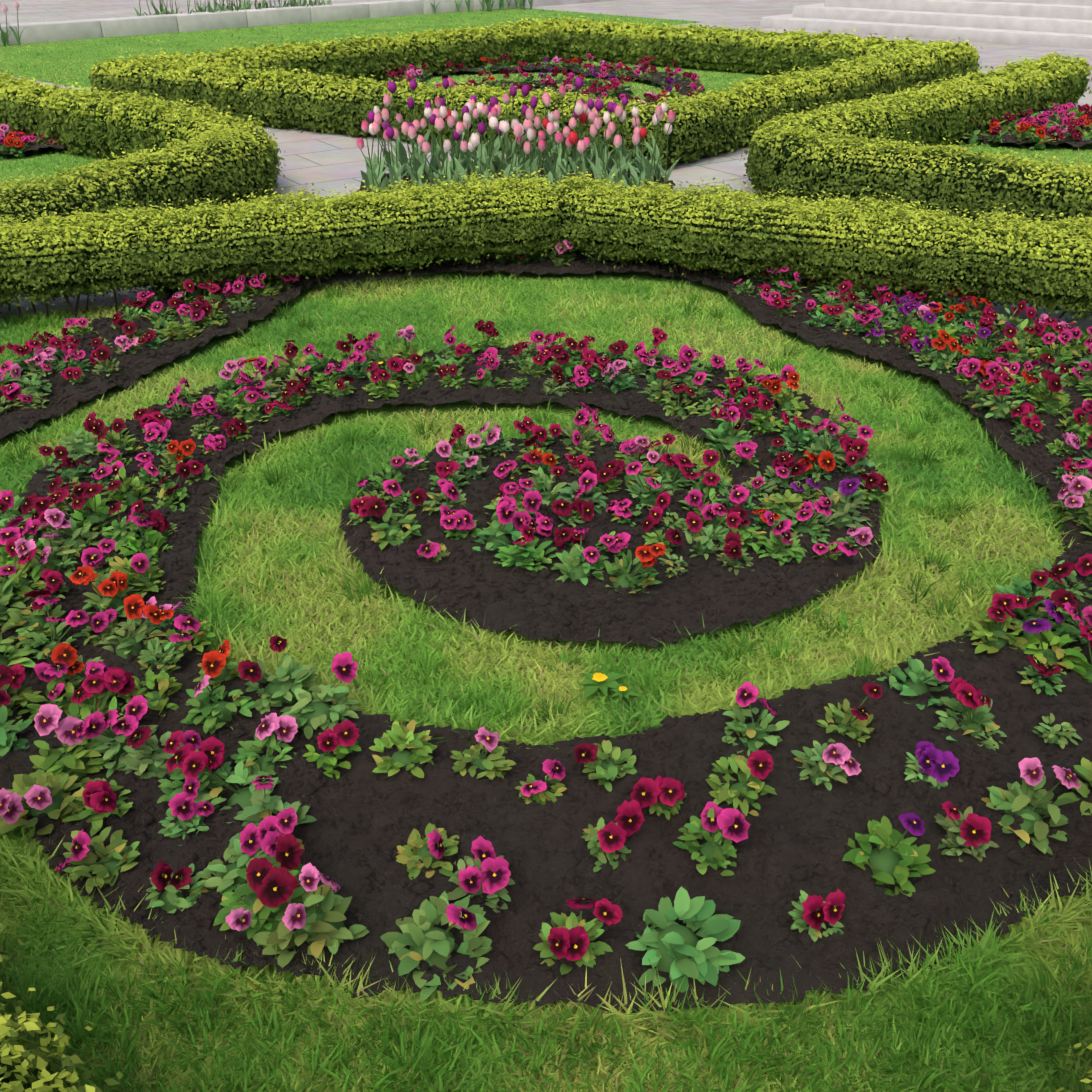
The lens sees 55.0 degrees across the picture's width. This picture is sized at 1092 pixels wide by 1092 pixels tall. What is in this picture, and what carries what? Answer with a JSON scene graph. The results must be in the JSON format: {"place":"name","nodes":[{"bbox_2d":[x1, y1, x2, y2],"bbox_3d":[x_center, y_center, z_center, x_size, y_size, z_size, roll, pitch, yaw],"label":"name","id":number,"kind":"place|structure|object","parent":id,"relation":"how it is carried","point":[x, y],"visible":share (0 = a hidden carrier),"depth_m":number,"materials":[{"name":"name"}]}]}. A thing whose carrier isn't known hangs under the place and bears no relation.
{"place":"outdoors","nodes":[
{"label":"outdoors","id":0,"kind":"place"},
{"bbox_2d":[0,146,280,196],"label":"lawn","id":1,"kind":"structure","parent":0,"point":[31,156],"depth_m":7.64,"materials":[{"name":"green plant"}]},
{"bbox_2d":[0,133,65,154],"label":"soil bed","id":2,"kind":"object","parent":1,"relation":"on","point":[38,146],"visible":0.1,"depth_m":7.87,"materials":[{"name":"black soil"}]},
{"bbox_2d":[0,124,61,159],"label":"pansies","id":3,"kind":"object","parent":2,"relation":"on","point":[14,140],"visible":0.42,"depth_m":7.84,"materials":[{"name":"red plant"}]},
{"bbox_2d":[0,8,696,87],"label":"lawn","id":4,"kind":"structure","parent":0,"point":[262,36],"depth_m":15.41,"materials":[{"name":"green plant"}]},
{"bbox_2d":[0,2,24,45],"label":"tulips","id":5,"kind":"object","parent":4,"relation":"on","point":[4,37],"visible":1,"depth_m":14.30,"materials":[{"name":"green plant"}]},
{"bbox_2d":[133,0,331,15],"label":"tulips","id":6,"kind":"object","parent":4,"relation":"on","point":[220,8],"visible":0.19,"depth_m":17.08,"materials":[{"name":"green plant"}]},
{"bbox_2d":[429,0,532,13],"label":"tulips","id":7,"kind":"object","parent":4,"relation":"on","point":[490,6],"visible":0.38,"depth_m":19.50,"materials":[{"name":"green plant"}]},
{"bbox_2d":[0,1,1091,1091],"bbox_3d":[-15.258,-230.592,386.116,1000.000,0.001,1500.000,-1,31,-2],"label":"lawn","id":8,"kind":"structure","parent":0,"point":[484,406],"depth_m":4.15,"materials":[{"name":"green plant"}]},
{"bbox_2d":[0,924,122,1091],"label":"hedge","id":9,"kind":"object","parent":8,"relation":"on","point":[33,1056],"visible":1,"depth_m":1.30,"materials":[{"name":"green plant"}]},
{"bbox_2d":[0,166,564,319],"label":"hedge","id":10,"kind":"object","parent":8,"relation":"on","point":[43,258],"visible":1,"depth_m":4.80,"materials":[{"name":"green plant"}]},
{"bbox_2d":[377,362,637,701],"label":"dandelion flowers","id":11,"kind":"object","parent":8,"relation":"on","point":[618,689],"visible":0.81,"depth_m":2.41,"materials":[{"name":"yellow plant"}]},
{"bbox_2d":[0,246,1091,1012],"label":"soil bed","id":12,"kind":"object","parent":8,"relation":"on","point":[638,884],"visible":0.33,"depth_m":2.15,"materials":[{"name":"black soil"}]},
{"bbox_2d":[0,248,1091,997],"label":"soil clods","id":13,"kind":"object","parent":12,"relation":"on","point":[658,882],"visible":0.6,"depth_m":2.28,"materials":[{"name":"black soil"}]},
{"bbox_2d":[0,240,1091,1001],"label":"pansies","id":14,"kind":"object","parent":12,"relation":"on","point":[278,904],"visible":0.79,"depth_m":2.58,"materials":[{"name":"pink plant"}]},
{"bbox_2d":[1056,1036,1091,1091],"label":"hedge","id":15,"kind":"object","parent":8,"relation":"on","point":[1088,1081],"visible":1,"depth_m":1.29,"materials":[{"name":"green plant"}]},
{"bbox_2d":[0,0,1091,328],"bbox_3d":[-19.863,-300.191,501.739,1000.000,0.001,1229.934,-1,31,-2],"label":"paving","id":16,"kind":"structure","parent":0,"point":[324,162],"depth_m":10.05,"materials":[{"name":"grey stone"}]},
{"bbox_2d":[0,70,285,229],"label":"hedge","id":17,"kind":"object","parent":16,"relation":"on","point":[158,151],"visible":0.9,"depth_m":6.33,"materials":[{"name":"green plant"}]},
{"bbox_2d":[0,0,617,44],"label":"kerb stone","id":18,"kind":"object","parent":16,"relation":"on","point":[50,31],"visible":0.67,"depth_m":16.59,"materials":[{"name":"grey stone"}]},
{"bbox_2d":[357,160,675,195],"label":"soil bed tulips","id":19,"kind":"object","parent":16,"relation":"on","point":[541,173],"depth_m":6.94,"materials":[{"name":"black soil"}]},
{"bbox_2d":[357,76,680,194],"bbox_3d":[-0.154,-2.571,6.631,2.050,0.614,1.688,-1,31,-2],"label":"tulip bed","id":20,"kind":"object","parent":19,"relation":"on","point":[485,157],"visible":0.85,"depth_m":6.60,"materials":[{"name":"pink plant"}]},
{"bbox_2d":[89,14,982,167],"bbox_3d":[0.163,-4.587,10.220,5.773,0.587,6.866,24,38,34],"label":"hedge","id":21,"kind":"object","parent":16,"relation":"on","point":[326,86],"visible":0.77,"depth_m":9.33,"materials":[{"name":"green plant"}]},
{"bbox_2d":[544,166,1091,327],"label":"hedge","id":22,"kind":"object","parent":16,"relation":"on","point":[1047,266],"visible":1,"depth_m":4.71,"materials":[{"name":"green plant"}]},
{"bbox_2d":[740,49,1091,230],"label":"hedge","id":23,"kind":"object","parent":16,"relation":"on","point":[881,144],"visible":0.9,"depth_m":6.26,"materials":[{"name":"green plant"}]},
{"bbox_2d":[760,0,1091,48],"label":"steps","id":24,"kind":"structure","parent":16,"relation":"on","point":[1060,23],"depth_m":15.34,"materials":[{"name":"stone"}]},
{"bbox_2d":[370,58,773,158],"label":"lawn","id":25,"kind":"structure","parent":0,"point":[494,73],"depth_m":11.62,"materials":[{"name":"green plant"}]},
{"bbox_2d":[379,63,705,110],"bbox_3d":[-0.114,-4.685,10.689,3.400,0.063,3.650,-1,31,-2],"label":"soil bed","id":26,"kind":"object","parent":25,"relation":"on","point":[684,90],"visible":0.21,"depth_m":11.21,"materials":[{"name":"black soil"}]},
{"bbox_2d":[383,53,703,106],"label":"pansies","id":27,"kind":"object","parent":26,"relation":"on","point":[640,69],"visible":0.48,"depth_m":10.88,"materials":[{"name":"pink plant"}]},
{"bbox_2d":[743,107,1091,202],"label":"lawn","id":28,"kind":"structure","parent":0,"point":[1059,148],"depth_m":8.06,"materials":[{"name":"green plant"}]},
{"bbox_2d":[961,114,1091,146],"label":"soil bed","id":29,"kind":"object","parent":28,"relation":"on","point":[1011,138],"visible":0.1,"depth_m":8.18,"materials":[{"name":"black soil"}]},
{"bbox_2d":[961,102,1091,148],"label":"pansies","id":30,"kind":"object","parent":29,"relation":"on","point":[1075,128],"visible":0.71,"depth_m":8.26,"materials":[{"name":"pink plant"}]}
]}

